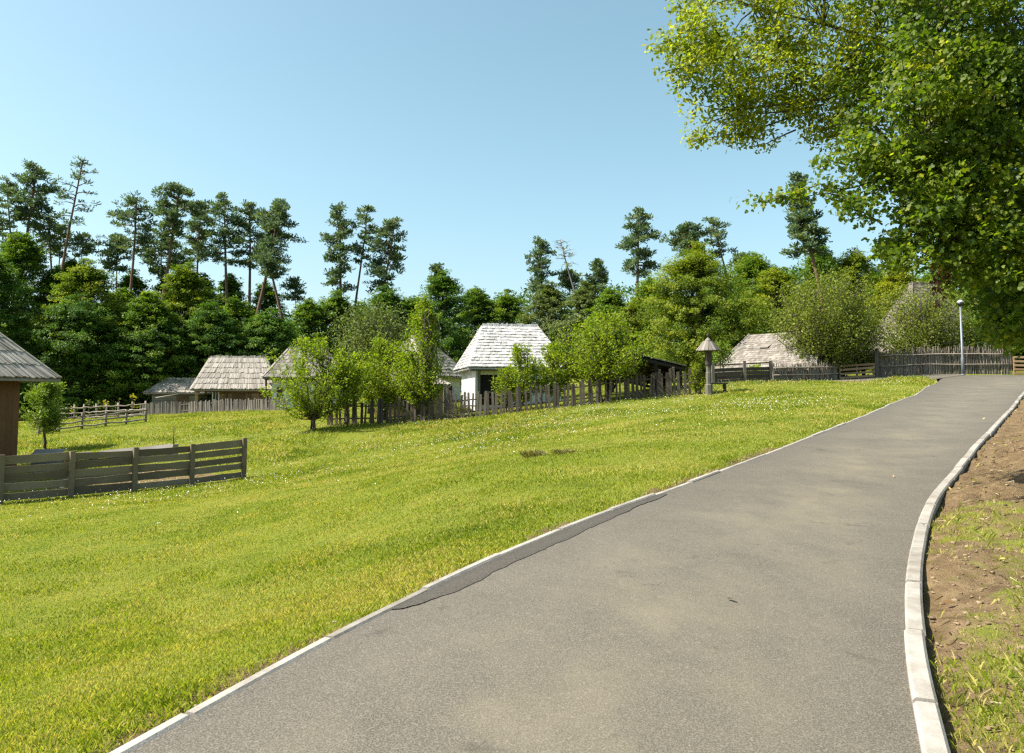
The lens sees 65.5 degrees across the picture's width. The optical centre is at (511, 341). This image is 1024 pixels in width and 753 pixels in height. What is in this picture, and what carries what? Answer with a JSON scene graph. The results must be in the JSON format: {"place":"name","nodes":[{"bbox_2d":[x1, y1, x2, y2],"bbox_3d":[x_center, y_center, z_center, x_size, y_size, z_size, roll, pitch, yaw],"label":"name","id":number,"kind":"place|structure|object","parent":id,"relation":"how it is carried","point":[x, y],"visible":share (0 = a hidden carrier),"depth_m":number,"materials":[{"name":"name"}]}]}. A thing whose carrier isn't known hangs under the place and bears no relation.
{"place":"outdoors","nodes":[
{"label":"outdoors","id":0,"kind":"place"},
{"bbox_2d":[0,360,1023,752],"bbox_3d":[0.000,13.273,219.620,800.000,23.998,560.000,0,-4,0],"label":"ground","id":1,"kind":"structure","parent":0,"point":[964,580],"depth_m":8.82,"materials":[{"name":"plant"}]},
{"bbox_2d":[0,175,33,306],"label":"pine tree","id":2,"kind":"object","parent":1,"relation":"on","point":[9,203],"visible":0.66,"depth_m":92.75,"materials":[{"name":"green plant"}]},
{"bbox_2d":[0,332,61,483],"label":"wooden house","id":3,"kind":"structure","parent":1,"relation":"on","point":[18,364],"depth_m":26.22,"materials":[{"name":"brown wood"}]},
{"bbox_2d":[0,252,61,410],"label":"broadleaf tree","id":4,"kind":"object","parent":1,"relation":"on","point":[8,288],"visible":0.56,"depth_m":62.16,"materials":[{"name":"green plant"}]},
{"bbox_2d":[0,231,66,408],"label":"broadleaf tree","id":5,"kind":"object","parent":1,"relation":"on","point":[24,253],"visible":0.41,"depth_m":72.09,"materials":[{"name":"green plant"}]},
{"bbox_2d":[0,158,66,301],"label":"pine tree","id":6,"kind":"object","parent":1,"relation":"on","point":[33,201],"visible":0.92,"depth_m":93.12,"materials":[{"name":"green plant"}]},
{"bbox_2d":[19,381,77,448],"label":"young broadleaf tree","id":7,"kind":"object","parent":1,"relation":"on","point":[42,394],"visible":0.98,"depth_m":33.67,"materials":[{"name":"green plant"}]},
{"bbox_2d":[29,204,70,270],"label":"pine tree","id":8,"kind":"object","parent":1,"relation":"on","point":[47,236],"visible":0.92,"depth_m":94.85,"materials":[{"name":"green plant"}]},
{"bbox_2d":[15,265,96,404],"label":"broadleaf tree","id":9,"kind":"object","parent":1,"relation":"on","point":[56,269],"visible":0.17,"depth_m":73.63,"materials":[{"name":"green plant"}]},
{"bbox_2d":[49,154,101,270],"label":"pine tree","id":10,"kind":"object","parent":1,"relation":"on","point":[79,177],"visible":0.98,"depth_m":91.10,"materials":[{"name":"green plant"}]},
{"bbox_2d":[12,294,146,418],"bbox_3d":[-34.417,1.167,63.567,11.575,10.230,10.267,0,-4,0],"label":"broadleaf tree","id":11,"kind":"object","parent":1,"relation":"on","point":[77,366],"visible":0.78,"depth_m":61.81,"materials":[{"name":"green plant"}]},
{"bbox_2d":[67,231,98,263],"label":"pine tree","id":12,"kind":"object","parent":1,"relation":"on","point":[87,248],"visible":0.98,"depth_m":95.87,"materials":[{"name":"green plant"}]},
{"bbox_2d":[34,258,137,415],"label":"broadleaf tree","id":13,"kind":"object","parent":1,"relation":"on","point":[84,279],"visible":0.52,"depth_m":65.71,"materials":[{"name":"green plant"}]},
{"bbox_2d":[36,408,147,434],"bbox_3d":[-22.493,4.305,42.840,0.365,1.393,6.217,-3,-5,30],"label":"rail fence","id":14,"kind":"object","parent":1,"relation":"on","point":[105,419],"visible":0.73,"depth_m":43.30,"materials":[{"name":"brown wood"}]},
{"bbox_2d":[59,401,147,419],"bbox_3d":[-26.625,4.584,51.766,5.867,1.441,0.204,0,-4,0],"label":"rail fence","id":15,"kind":"object","parent":1,"relation":"on","point":[84,407],"visible":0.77,"depth_m":51.73,"materials":[{"name":"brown wood"}]},
{"bbox_2d":[73,287,143,412],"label":"broadleaf tree","id":16,"kind":"object","parent":1,"relation":"on","point":[126,294],"visible":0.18,"depth_m":69.93,"materials":[{"name":"green plant"}]},
{"bbox_2d":[93,233,134,292],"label":"pine tree","id":17,"kind":"object","parent":1,"relation":"on","point":[112,252],"visible":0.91,"depth_m":95.47,"materials":[{"name":"green plant"}]},
{"bbox_2d":[0,438,246,503],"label":"plank fence","id":18,"kind":"object","parent":1,"relation":"on","point":[79,486],"visible":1,"depth_m":22.82,"materials":[{"name":"wood"}]},
{"bbox_2d":[112,269,151,320],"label":"broadleaf tree","id":19,"kind":"object","parent":1,"relation":"on","point":[138,286],"visible":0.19,"depth_m":97.18,"materials":[{"name":"green plant"}]},
{"bbox_2d":[106,190,164,295],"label":"pine tree","id":20,"kind":"object","parent":1,"relation":"on","point":[145,239],"visible":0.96,"depth_m":88.94,"materials":[{"name":"green plant"}]},
{"bbox_2d":[87,289,203,413],"bbox_3d":[-30.339,0.836,65.542,8.957,10.540,10.196,0,-4,0],"label":"broadleaf tree","id":21,"kind":"object","parent":1,"relation":"on","point":[149,305],"visible":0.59,"depth_m":64.32,"materials":[{"name":"green plant"}]},
{"bbox_2d":[94,313,204,407],"bbox_3d":[-29.422,1.851,66.291,9.139,8.515,9.285,0,-4,0],"label":"broadleaf tree","id":22,"kind":"object","parent":1,"relation":"on","point":[160,332],"visible":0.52,"depth_m":64.54,"materials":[{"name":"green plant"}]},
{"bbox_2d":[137,232,198,279],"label":"pine tree","id":23,"kind":"object","parent":1,"relation":"on","point":[156,268],"visible":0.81,"depth_m":97.53,"materials":[{"name":"green plant"}]},
{"bbox_2d":[142,377,211,412],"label":"log shed","id":24,"kind":"structure","parent":1,"relation":"on","point":[181,389],"depth_m":62.48,"materials":[{"name":"grey wood"}]},
{"bbox_2d":[147,181,214,300],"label":"pine tree","id":25,"kind":"object","parent":1,"relation":"on","point":[172,214],"visible":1,"depth_m":88.72,"materials":[{"name":"green plant"}]},
{"bbox_2d":[154,261,241,369],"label":"broadleaf tree","id":26,"kind":"object","parent":1,"relation":"on","point":[185,285],"visible":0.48,"depth_m":69.81,"materials":[{"name":"green plant"}]},
{"bbox_2d":[178,200,221,271],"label":"pine tree","id":27,"kind":"object","parent":1,"relation":"on","point":[196,244],"visible":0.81,"depth_m":94.08,"materials":[{"name":"green plant"}]},
{"bbox_2d":[164,300,253,405],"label":"broadleaf tree","id":28,"kind":"object","parent":1,"relation":"on","point":[209,323],"visible":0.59,"depth_m":67.13,"materials":[{"name":"green plant"}]},
{"bbox_2d":[139,397,288,414],"bbox_3d":[-19.946,4.383,53.438,12.480,1.320,0.878,-2,-5,21],"label":"picket fence","id":29,"kind":"object","parent":1,"relation":"on","point":[205,406],"visible":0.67,"depth_m":53.71,"materials":[{"name":"wood"}]},
{"bbox_2d":[195,192,249,302],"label":"pine tree","id":30,"kind":"object","parent":1,"relation":"on","point":[224,233],"visible":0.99,"depth_m":88.43,"materials":[{"name":"green plant"}]},
{"bbox_2d":[199,272,247,352],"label":"broadleaf tree","id":31,"kind":"object","parent":1,"relation":"on","point":[234,285],"visible":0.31,"depth_m":96.13,"materials":[{"name":"green plant"}]},
{"bbox_2d":[189,353,271,410],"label":"barn","id":32,"kind":"structure","parent":1,"relation":"on","point":[229,378],"depth_m":59.25,"materials":[{"name":"grey wood"}]},
{"bbox_2d":[226,199,266,321],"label":"pine tree","id":33,"kind":"object","parent":1,"relation":"on","point":[249,210],"visible":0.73,"depth_m":90.64,"materials":[{"name":"green plant"}]},
{"bbox_2d":[220,294,281,354],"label":"broadleaf tree","id":34,"kind":"object","parent":1,"relation":"on","point":[237,308],"visible":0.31,"depth_m":73.91,"materials":[{"name":"green plant"}]},
{"bbox_2d":[226,307,301,364],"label":"broadleaf tree","id":35,"kind":"object","parent":1,"relation":"on","point":[275,330],"visible":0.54,"depth_m":69.14,"materials":[{"name":"green plant"}]},
{"bbox_2d":[247,246,291,317],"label":"pine tree","id":36,"kind":"object","parent":1,"relation":"on","point":[264,257],"visible":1,"depth_m":85.29,"materials":[{"name":"green plant"}]},
{"bbox_2d":[251,280,304,348],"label":"broadleaf tree","id":37,"kind":"object","parent":1,"relation":"on","point":[269,299],"visible":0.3,"depth_m":97.09,"materials":[{"name":"green plant"}]},
{"bbox_2d":[253,198,308,317],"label":"pine tree","id":38,"kind":"object","parent":1,"relation":"on","point":[277,214],"visible":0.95,"depth_m":86.58,"materials":[{"name":"green plant"}]},
{"bbox_2d":[278,276,306,304],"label":"pine tree","id":39,"kind":"object","parent":1,"relation":"on","point":[294,284],"visible":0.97,"depth_m":88.22,"materials":[{"name":"green plant"}]},
{"bbox_2d":[261,346,345,407],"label":"cottage","id":40,"kind":"structure","parent":1,"relation":"on","point":[266,375],"depth_m":55.50,"materials":[{"name":"grey"}]},
{"bbox_2d":[258,333,359,430],"bbox_3d":[-9.201,1.909,36.643,4.521,4.611,4.799,0,-4,0],"label":"garden tree","id":41,"kind":"object","parent":1,"relation":"on","point":[314,408],"visible":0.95,"depth_m":36.04,"materials":[{"name":"green plant"}]},
{"bbox_2d":[282,297,340,353],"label":"broadleaf tree","id":42,"kind":"object","parent":1,"relation":"on","point":[307,313],"visible":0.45,"depth_m":77.67,"materials":[{"name":"green plant"}]},
{"bbox_2d":[310,289,365,393],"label":"broadleaf tree","id":43,"kind":"object","parent":1,"relation":"on","point":[337,300],"visible":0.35,"depth_m":79.52,"materials":[{"name":"green plant"}]},
{"bbox_2d":[319,201,364,328],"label":"pine tree","id":44,"kind":"object","parent":1,"relation":"on","point":[343,231],"visible":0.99,"depth_m":84.36,"materials":[{"name":"green plant"}]},
{"bbox_2d":[323,345,375,426],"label":"garden tree","id":45,"kind":"object","parent":1,"relation":"on","point":[357,381],"visible":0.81,"depth_m":36.96,"materials":[{"name":"green plant"}]},
{"bbox_2d":[348,204,380,350],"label":"pine tree","id":46,"kind":"object","parent":1,"relation":"on","point":[367,219],"visible":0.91,"depth_m":85.69,"materials":[{"name":"green plant"}]},
{"bbox_2d":[323,294,417,413],"bbox_3d":[-7.909,0.826,45.150,5.510,6.766,6.091,1,-4,-16],"label":"willow","id":47,"kind":"object","parent":1,"relation":"on","point":[382,328],"visible":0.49,"depth_m":44.63,"materials":[{"name":"green plant"}]},
{"bbox_2d":[352,333,407,419],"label":"garden tree","id":48,"kind":"object","parent":1,"relation":"on","point":[380,383],"visible":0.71,"depth_m":39.01,"materials":[{"name":"green plant"}]},
{"bbox_2d":[350,283,416,361],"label":"broadleaf tree","id":49,"kind":"object","parent":1,"relation":"on","point":[389,293],"visible":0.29,"depth_m":79.57,"materials":[{"name":"green plant"}]},
{"bbox_2d":[362,216,407,293],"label":"pine tree","id":50,"kind":"object","parent":1,"relation":"on","point":[391,254],"visible":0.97,"depth_m":84.72,"materials":[{"name":"green plant"}]},
{"bbox_2d":[379,350,419,413],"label":"garden tree","id":51,"kind":"object","parent":1,"relation":"on","point":[401,360],"visible":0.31,"depth_m":38.34,"materials":[{"name":"green plant"}]},
{"bbox_2d":[368,370,450,416],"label":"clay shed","id":52,"kind":"structure","parent":1,"relation":"on","point":[448,385],"depth_m":41.16,"materials":[{"name":"grey"}]},
{"bbox_2d":[391,294,454,418],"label":"garden tree","id":53,"kind":"object","parent":1,"relation":"on","point":[426,378],"visible":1,"depth_m":37.25,"materials":[{"name":"green plant"}]},
{"bbox_2d":[399,334,461,399],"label":"cottage","id":54,"kind":"structure","parent":1,"relation":"on","point":[455,380],"depth_m":53.67,"materials":[{"name":"grey wood"}]},
{"bbox_2d":[399,269,475,379],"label":"broadleaf tree","id":55,"kind":"object","parent":1,"relation":"on","point":[442,289],"visible":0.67,"depth_m":75.71,"materials":[{"name":"green plant"}]},
{"bbox_2d":[0,379,899,523],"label":"wildflowers","id":56,"kind":"object","parent":1,"relation":"on","point":[438,438],"visible":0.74,"depth_m":26.45,"materials":[{"name":"white plant"}]},
{"bbox_2d":[444,285,500,362],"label":"broadleaf tree","id":57,"kind":"object","parent":1,"relation":"on","point":[478,297],"visible":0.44,"depth_m":83.55,"materials":[{"name":"green plant"}]},
{"bbox_2d":[1,252,958,383],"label":"wood foliage","id":58,"kind":"object","parent":1,"relation":"on","point":[631,289],"visible":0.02,"depth_m":86.08,"materials":[{"name":"green plant"}]},
{"bbox_2d":[489,365,516,411],"bbox_3d":[-0.236,2.263,37.166,1.679,2.406,1.676,0,-4,0],"label":"garden shrub","id":59,"kind":"object","parent":1,"relation":"on","point":[507,376],"visible":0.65,"depth_m":37.00,"materials":[{"name":"green plant"}]},
{"bbox_2d":[481,289,534,325],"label":"broadleaf tree","id":60,"kind":"object","parent":1,"relation":"on","point":[503,314],"visible":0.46,"depth_m":83.62,"materials":[{"name":"green plant"}]},
{"bbox_2d":[453,323,564,410],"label":"white house","id":61,"kind":"structure","parent":1,"relation":"on","point":[483,358],"depth_m":43.63,"materials":[{"name":"paint"}]},
{"bbox_2d":[0,375,1023,752],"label":"grass","id":62,"kind":"structure","parent":1,"relation":"on","point":[526,431],"depth_m":10.29,"materials":[{"name":"plant"}]},
{"bbox_2d":[327,367,702,425],"bbox_3d":[-0.258,2.568,36.490,17.631,2.704,0.723,-1,-4,10],"label":"picket fence","id":63,"kind":"object","parent":1,"relation":"on","point":[659,390],"visible":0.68,"depth_m":36.05,"materials":[{"name":"wood"}]},
{"bbox_2d":[109,378,936,752],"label":"kerb","id":64,"kind":"structure","parent":1,"relation":"on","point":[181,718],"depth_m":4.52,"materials":[{"name":"concrete"}]},
{"bbox_2d":[501,341,545,410],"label":"garden tree","id":65,"kind":"object","parent":1,"relation":"on","point":[524,380],"visible":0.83,"depth_m":36.79,"materials":[{"name":"green plant"}]},
{"bbox_2d":[524,235,558,333],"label":"pine tree","id":66,"kind":"object","parent":1,"relation":"on","point":[541,261],"visible":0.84,"depth_m":88.68,"materials":[{"name":"green plant"}]},
{"bbox_2d":[515,281,580,348],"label":"broadleaf tree","id":67,"kind":"object","parent":1,"relation":"on","point":[547,296],"visible":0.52,"depth_m":79.44,"materials":[{"name":"green plant"}]},
{"bbox_2d":[529,341,580,405],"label":"garden tree","id":68,"kind":"object","parent":1,"relation":"on","point":[557,373],"visible":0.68,"depth_m":37.19,"materials":[{"name":"green plant"}]},
{"bbox_2d":[555,267,583,308],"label":"pine tree","id":69,"kind":"object","parent":1,"relation":"on","point":[566,281],"visible":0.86,"depth_m":90.27,"materials":[{"name":"green plant"}]},
{"bbox_2d":[543,278,600,372],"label":"broadleaf tree","id":70,"kind":"object","parent":1,"relation":"on","point":[583,297],"visible":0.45,"depth_m":75.41,"materials":[{"name":"green plant"}]},
{"bbox_2d":[575,257,609,309],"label":"pine tree","id":71,"kind":"object","parent":1,"relation":"on","point":[600,275],"visible":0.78,"depth_m":88.41,"materials":[{"name":"green plant"}]},
{"bbox_2d":[547,309,653,400],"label":"garden tree","id":72,"kind":"object","parent":1,"relation":"on","point":[596,362],"visible":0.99,"depth_m":35.95,"materials":[{"name":"green plant"}]},
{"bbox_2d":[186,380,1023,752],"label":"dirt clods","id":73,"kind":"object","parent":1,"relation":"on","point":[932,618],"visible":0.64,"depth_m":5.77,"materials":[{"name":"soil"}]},
{"bbox_2d":[569,285,657,361],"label":"broadleaf tree","id":74,"kind":"object","parent":1,"relation":"on","point":[608,300],"visible":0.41,"depth_m":69.70,"materials":[{"name":"green plant"}]},
{"bbox_2d":[615,206,661,291],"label":"pine tree","id":75,"kind":"object","parent":1,"relation":"on","point":[638,226],"visible":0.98,"depth_m":84.56,"materials":[{"name":"green plant"}]},
{"bbox_2d":[611,296,665,359],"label":"broadleaf tree","id":76,"kind":"object","parent":1,"relation":"on","point":[635,318],"visible":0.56,"depth_m":55.72,"materials":[{"name":"green plant"}]},
{"bbox_2d":[612,352,686,392],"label":"open shed","id":77,"kind":"structure","parent":1,"relation":"on","point":[654,365],"depth_m":38.51,"materials":[{"name":"brown"}]},
{"bbox_2d":[630,276,691,361],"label":"broadleaf tree","id":78,"kind":"object","parent":1,"relation":"on","point":[643,292],"visible":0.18,"depth_m":71.80,"materials":[{"name":"green plant"}]},
{"bbox_2d":[659,221,709,255],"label":"pine tree","id":79,"kind":"object","parent":1,"relation":"on","point":[688,231],"visible":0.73,"depth_m":80.78,"materials":[{"name":"green plant"}]},
{"bbox_2d":[628,240,787,380],"bbox_3d":[12.445,-1.991,52.084,11.099,9.510,10.079,0,-4,0],"label":"broadleaf tree","id":80,"kind":"object","parent":1,"relation":"on","point":[693,266],"visible":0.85,"depth_m":50.67,"materials":[{"name":"green plant"}]},
{"bbox_2d":[696,334,720,394],"bbox_3d":[8.536,1.033,34.621,1.050,2.755,1.070,1,-4,-17],"label":"shrine post","id":81,"kind":"object","parent":1,"relation":"on","point":[709,345],"visible":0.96,"depth_m":34.48,"materials":[{"name":"grey"}]},
{"bbox_2d":[658,302,758,379],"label":"broadleaf tree","id":82,"kind":"object","parent":1,"relation":"on","point":[708,313],"visible":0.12,"depth_m":53.31,"materials":[{"name":"green plant"}]},
{"bbox_2d":[699,216,738,269],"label":"pine tree","id":83,"kind":"object","parent":1,"relation":"on","point":[715,233],"visible":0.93,"depth_m":80.61,"materials":[{"name":"green plant"}]},
{"bbox_2d":[711,361,772,382],"bbox_3d":[11.646,1.582,40.169,3.764,1.300,0.321,2,-5,-23],"label":"board fence","id":84,"kind":"object","parent":1,"relation":"on","point":[735,376],"visible":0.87,"depth_m":40.07,"materials":[{"name":"wood"}]},
{"bbox_2d":[715,251,797,333],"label":"broadleaf tree","id":85,"kind":"object","parent":1,"relation":"on","point":[753,266],"visible":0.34,"depth_m":69.95,"materials":[{"name":"green plant"}]},
{"bbox_2d":[722,265,826,333],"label":"broadleaf tree","id":86,"kind":"object","parent":1,"relation":"on","point":[773,279],"visible":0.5,"depth_m":57.72,"materials":[{"name":"green plant"}]},
{"bbox_2d":[715,330,855,379],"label":"long house","id":87,"kind":"structure","parent":1,"relation":"on","point":[749,348],"depth_m":45.46,"materials":[{"name":"brown"}]},
{"bbox_2d":[772,361,838,380],"bbox_3d":[15.400,1.555,41.763,4.088,1.190,0.334,1,-4,-17],"label":"wattle fence","id":88,"kind":"object","parent":1,"relation":"on","point":[815,371],"visible":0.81,"depth_m":41.65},
{"bbox_2d":[779,171,833,323],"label":"pine tree","id":89,"kind":"object","parent":1,"relation":"on","point":[798,229],"visible":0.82,"depth_m":62.59,"materials":[{"name":"green plant"}]},
{"bbox_2d":[791,245,850,318],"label":"broadleaf tree","id":90,"kind":"object","parent":1,"relation":"on","point":[821,261],"visible":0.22,"depth_m":71.75,"materials":[{"name":"green plant"}]},
{"bbox_2d":[757,263,895,378],"bbox_3d":[17.019,-0.923,43.942,7.342,6.373,6.865,0,-4,0],"label":"orchard tree","id":91,"kind":"object","parent":1,"relation":"on","point":[808,320],"visible":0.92,"depth_m":42.48,"materials":[{"name":"green plant"}]},
{"bbox_2d":[641,0,1021,195],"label":"leafy tree","id":92,"kind":"object","parent":1,"relation":"on","point":[717,49],"visible":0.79,"depth_m":9.03,"materials":[{"name":"green plant"}]},
{"bbox_2d":[818,245,893,365],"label":"broadleaf tree","id":93,"kind":"object","parent":1,"relation":"on","point":[858,260],"visible":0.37,"depth_m":61.87,"materials":[{"name":"green plant"}]},
{"bbox_2d":[841,310,900,375],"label":"orchard tree","id":94,"kind":"object","parent":1,"relation":"on","point":[867,354],"visible":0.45,"depth_m":43.74,"materials":[{"name":"green plant"}]},
{"bbox_2d":[729,0,1023,358],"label":"maple tree","id":95,"kind":"object","parent":1,"relation":"on","point":[950,157],"visible":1,"depth_m":7.92,"materials":[{"name":"green plant"}]},
{"bbox_2d":[865,268,928,325],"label":"broadleaf tree","id":96,"kind":"object","parent":1,"relation":"on","point":[905,280],"visible":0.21,"depth_m":58.12,"materials":[{"name":"green plant"}]},
{"bbox_2d":[865,277,982,370],"bbox_3d":[23.968,-0.895,46.022,6.763,5.732,6.960,0,-4,0],"label":"orchard tree","id":97,"kind":"object","parent":1,"relation":"on","point":[919,336],"visible":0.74,"depth_m":45.31,"materials":[{"name":"green plant"}]},
{"bbox_2d":[870,281,997,372],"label":"steep house","id":98,"kind":"structure","parent":1,"relation":"on","point":[912,284],"depth_m":51.83,"materials":[{"name":"wood"}]},
{"bbox_2d":[875,342,1012,376],"bbox_3d":[23.480,0.994,43.405,7.497,1.901,0.334,0,-4,2],"label":"wattle fence","id":99,"kind":"object","parent":1,"relation":"on","point":[934,362],"visible":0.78,"depth_m":43.37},
{"bbox_2d":[928,408,1023,752],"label":"dry litter","id":100,"kind":"object","parent":1,"relation":"on","point":[986,701],"visible":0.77,"depth_m":4.37,"materials":[{"name":"plant"}]},
{"bbox_2d":[941,312,1021,373],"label":"orchard tree","id":101,"kind":"object","parent":1,"relation":"on","point":[976,346],"visible":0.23,"depth_m":45.67,"materials":[{"name":"green plant"}]},
{"bbox_2d":[0,0,1023,351],"label":"sky","id":102,"kind":"structure","parent":0,"point":[487,127],"materials":[{"name":"blue"}]},
{"bbox_2d":[130,375,1023,752],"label":"road","id":103,"kind":"structure","parent":0,"point":[756,605],"depth_m":4.27,"materials":[{"name":"asphalt"}]},
{"bbox_2d":[391,493,666,608],"bbox_3d":[0.465,1.659,6.833,0.277,0.261,4.552,-2,-5,30],"label":"road patch","id":104,"kind":"object","parent":103,"relation":"on","point":[467,578],"visible":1,"depth_m":6.03,"materials":[{"name":"asphalt"}]},
{"bbox_2d":[904,392,1023,752],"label":"kerb","id":105,"kind":"structure","parent":103,"relation":"on","point":[932,736],"depth_m":4.42,"materials":[{"name":"concrete"}]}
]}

